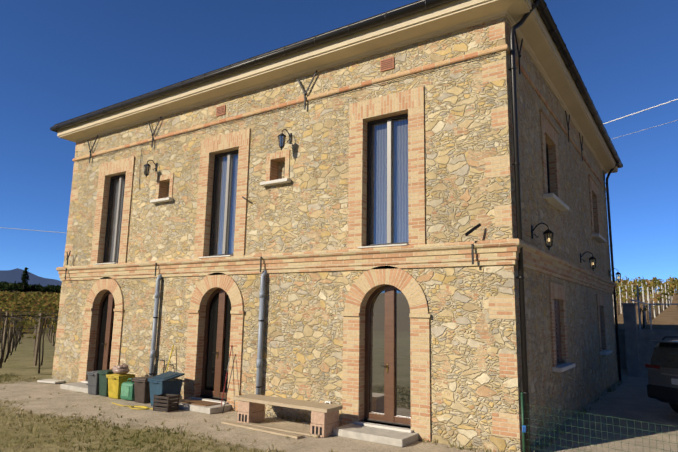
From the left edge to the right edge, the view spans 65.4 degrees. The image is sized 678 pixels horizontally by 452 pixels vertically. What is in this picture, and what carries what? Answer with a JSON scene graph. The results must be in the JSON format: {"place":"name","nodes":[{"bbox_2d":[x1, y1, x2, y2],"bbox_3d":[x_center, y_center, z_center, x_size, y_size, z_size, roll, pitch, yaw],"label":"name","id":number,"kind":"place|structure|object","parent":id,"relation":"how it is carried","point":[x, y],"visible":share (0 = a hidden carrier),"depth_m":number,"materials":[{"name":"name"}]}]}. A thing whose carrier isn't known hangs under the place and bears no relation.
{"place":"outdoors","nodes":[
{"label":"outdoors","id":0,"kind":"place"},
{"bbox_2d":[0,291,59,328],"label":"vine foliage","id":1,"kind":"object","parent":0,"point":[47,302],"depth_m":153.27,"materials":[{"name":"green plant"}]},
{"bbox_2d":[0,268,61,286],"bbox_3d":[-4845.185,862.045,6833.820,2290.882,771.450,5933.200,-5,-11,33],"label":"mountains","id":2,"kind":"structure","parent":0,"point":[12,276],"depth_m":7682.77,"materials":[{"name":"blue"}]},
{"bbox_2d":[0,371,624,451],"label":"grass","id":3,"kind":"structure","parent":0,"point":[63,419],"depth_m":8.92,"materials":[{"name":"plant"}]},
{"bbox_2d":[52,17,617,451],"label":"farmhouse walls","id":4,"kind":"structure","parent":0,"point":[303,234],"depth_m":10.78,"materials":[{"name":"beige stone"}]},
{"bbox_2d":[149,270,267,394],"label":"drainpipes","id":5,"kind":"object","parent":4,"relation":"attached to","point":[259,364],"visible":0.9,"depth_m":11.22,"materials":[{"name":"grey metal"}]},
{"bbox_2d":[55,0,422,124],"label":"roof","id":6,"kind":"structure","parent":4,"relation":"on","point":[253,57],"depth_m":11.80,"materials":[{"name":"black tile"}]},
{"bbox_2d":[216,57,393,403],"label":"vent bricks","id":7,"kind":"object","parent":4,"relation":"attached to","point":[386,64],"visible":0.92,"depth_m":10.45,"materials":[{"name":"orange brick"}]},
{"bbox_2d":[65,30,605,279],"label":"wall brackets","id":8,"kind":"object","parent":4,"relation":"attached to","point":[466,233],"depth_m":11.50,"materials":[{"name":"black metal"}]},
{"bbox_2d":[50,0,622,451],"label":"gutter and downspout","id":9,"kind":"object","parent":4,"relation":"attached to","point":[416,8],"visible":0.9,"depth_m":10.57,"materials":[{"name":"black metal"}]},
{"bbox_2d":[57,0,617,174],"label":"eaves","id":10,"kind":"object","parent":4,"relation":"attached to","point":[540,46],"depth_m":11.35,"materials":[{"name":"beige paint"}]},
{"bbox_2d":[81,113,611,432],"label":"doors and windows","id":11,"kind":"structure","parent":4,"relation":"in","point":[387,399],"depth_m":10.39,"materials":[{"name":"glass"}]},
{"bbox_2d":[144,129,620,281],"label":"wall lanterns","id":12,"kind":"object","parent":4,"relation":"attached to","point":[281,141],"depth_m":11.40,"materials":[{"name":"black metal"}]},
{"bbox_2d":[0,290,677,451],"bbox_3d":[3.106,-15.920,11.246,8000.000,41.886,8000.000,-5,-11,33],"label":"terrain","id":13,"kind":"structure","parent":0,"point":[630,400],"depth_m":10.18,"materials":[{"name":"brown soil"}]},
{"bbox_2d":[0,306,57,373],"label":"vine trunks","id":14,"kind":"object","parent":13,"relation":"on","point":[12,325],"visible":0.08,"depth_m":21.38,"materials":[{"name":"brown wood"}]},
{"bbox_2d":[0,267,60,293],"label":"tree line","id":15,"kind":"object","parent":13,"relation":"on","point":[24,286],"visible":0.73,"depth_m":256.79,"materials":[{"name":"green plant"}]},
{"bbox_2d":[86,370,98,394],"bbox_3d":[-6.038,3.922,13.242,0.465,0.556,0.480,-5,-11,33],"label":"grey bin","id":16,"kind":"object","parent":13,"relation":"on","point":[93,383],"visible":0.48,"depth_m":13.06,"materials":[{"name":"plastic"}]},
{"bbox_2d":[98,369,114,396],"bbox_3d":[-5.663,3.865,13.018,0.445,0.610,0.466,-6,-12,37],"label":"trash bin","id":17,"kind":"object","parent":13,"relation":"on","point":[103,385],"visible":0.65,"depth_m":12.87,"materials":[{"name":"plastic"}]},
{"bbox_2d":[106,373,134,398],"bbox_3d":[-5.285,3.849,12.719,0.502,0.556,0.498,-5,-11,33],"label":"yellow bin","id":18,"kind":"object","parent":13,"relation":"on","point":[115,381],"visible":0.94,"depth_m":12.56,"materials":[{"name":"plastic"}]},
{"bbox_2d":[112,363,129,373],"bbox_3d":[-5.273,3.455,12.791,0.420,0.267,0.400,-5,-11,33],"label":"rubbish bag","id":19,"kind":"object","parent":18,"relation":"on","point":[122,368],"visible":0.98,"depth_m":12.67,"materials":[{"name":"plastic"}]},
{"bbox_2d":[120,378,134,400],"bbox_3d":[-4.890,3.830,12.407,0.420,0.486,0.314,-4,-11,28],"label":"green tank","id":20,"kind":"object","parent":13,"relation":"on","point":[127,390],"visible":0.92,"depth_m":12.25,"materials":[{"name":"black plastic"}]},
{"bbox_2d":[132,376,152,402],"bbox_3d":[-4.459,3.777,12.196,0.478,0.556,0.495,-5,-11,33],"label":"brown bin","id":21,"kind":"object","parent":13,"relation":"on","point":[142,389],"visible":0.79,"depth_m":12.03,"materials":[{"name":"plastic"}]},
{"bbox_2d":[112,345,173,411],"bbox_3d":[-4.393,3.328,11.665,1.260,1.287,1.495,3,-10,-13],"label":"garden hose","id":22,"kind":"object","parent":13,"relation":"on","point":[143,407],"visible":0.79,"depth_m":11.52,"materials":[{"name":"yellow rubber"}]},
{"bbox_2d":[153,359,164,375],"bbox_3d":[-4.307,3.635,12.445,0.430,0.933,0.278,-5,-11,33],"label":"hand truck","id":23,"kind":"object","parent":13,"relation":"on","point":[155,365],"visible":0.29,"depth_m":12.59,"materials":[{"name":"black metal"}]},
{"bbox_2d":[148,371,184,405],"bbox_3d":[-3.865,3.630,11.717,0.605,0.710,0.580,-7,-12,40],"label":"blue bin","id":24,"kind":"object","parent":13,"relation":"on","point":[168,382],"visible":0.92,"depth_m":11.60,"materials":[{"name":"plastic"}]},
{"bbox_2d":[153,394,179,411],"bbox_3d":[-3.669,3.742,11.213,0.410,0.330,0.330,-3,-10,25],"label":"crate","id":25,"kind":"object","parent":13,"relation":"on","point":[162,406],"visible":1,"depth_m":11.12,"materials":[{"name":"brown wood"}]},
{"bbox_2d":[37,379,418,446],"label":"door steps","id":26,"kind":"structure","parent":13,"relation":"on","point":[379,435],"depth_m":9.16,"materials":[{"name":"concrete"}]},
{"bbox_2d":[221,345,235,413],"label":"leaning poles","id":27,"kind":"object","parent":13,"relation":"on","point":[225,379],"visible":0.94,"depth_m":11.29,"materials":[{"name":"red"}]},
{"bbox_2d":[221,394,342,438],"bbox_3d":[-1.103,3.458,9.650,2.255,0.470,0.840,-5,-11,33],"label":"plank bench","id":28,"kind":"object","parent":13,"relation":"on","point":[324,416],"visible":1,"depth_m":9.49,"materials":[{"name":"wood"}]},
{"bbox_2d":[520,392,677,451],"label":"wire fence","id":29,"kind":"object","parent":13,"relation":"on","point":[523,425],"visible":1,"depth_m":6.95,"materials":[{"name":"green metal"}]},
{"bbox_2d":[613,276,677,328],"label":"vineyard rows","id":30,"kind":"object","parent":13,"relation":"on","point":[667,289],"visible":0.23,"depth_m":42.34,"materials":[{"name":"green plant"}]},
{"bbox_2d":[615,303,677,376],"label":"concrete retaining wall","id":31,"kind":"structure","parent":13,"relation":"on","point":[636,346],"depth_m":19.52,"materials":[{"name":"grey concrete"}]},
{"bbox_2d":[630,299,677,328],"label":"white handrail","id":32,"kind":"object","parent":13,"relation":"on","point":[649,304],"visible":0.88,"depth_m":20.42,"materials":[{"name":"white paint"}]},
{"bbox_2d":[645,336,677,412],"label":"suv","id":33,"kind":"object","parent":13,"relation":"on","point":[662,367],"visible":1,"depth_m":11.42,"materials":[{"name":"black paint"},{"name":"glass"},{"name":"rubber"}]},
{"bbox_2d":[0,99,677,232],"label":"power cables","id":34,"kind":"object","parent":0,"point":[603,123],"visible":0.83,"depth_m":20.89,"materials":[{"name":"white plastic"}]},
{"bbox_2d":[0,0,677,291],"label":"sky","id":35,"kind":"structure","parent":0,"point":[61,60],"materials":[{"name":"blue"}]}
]}

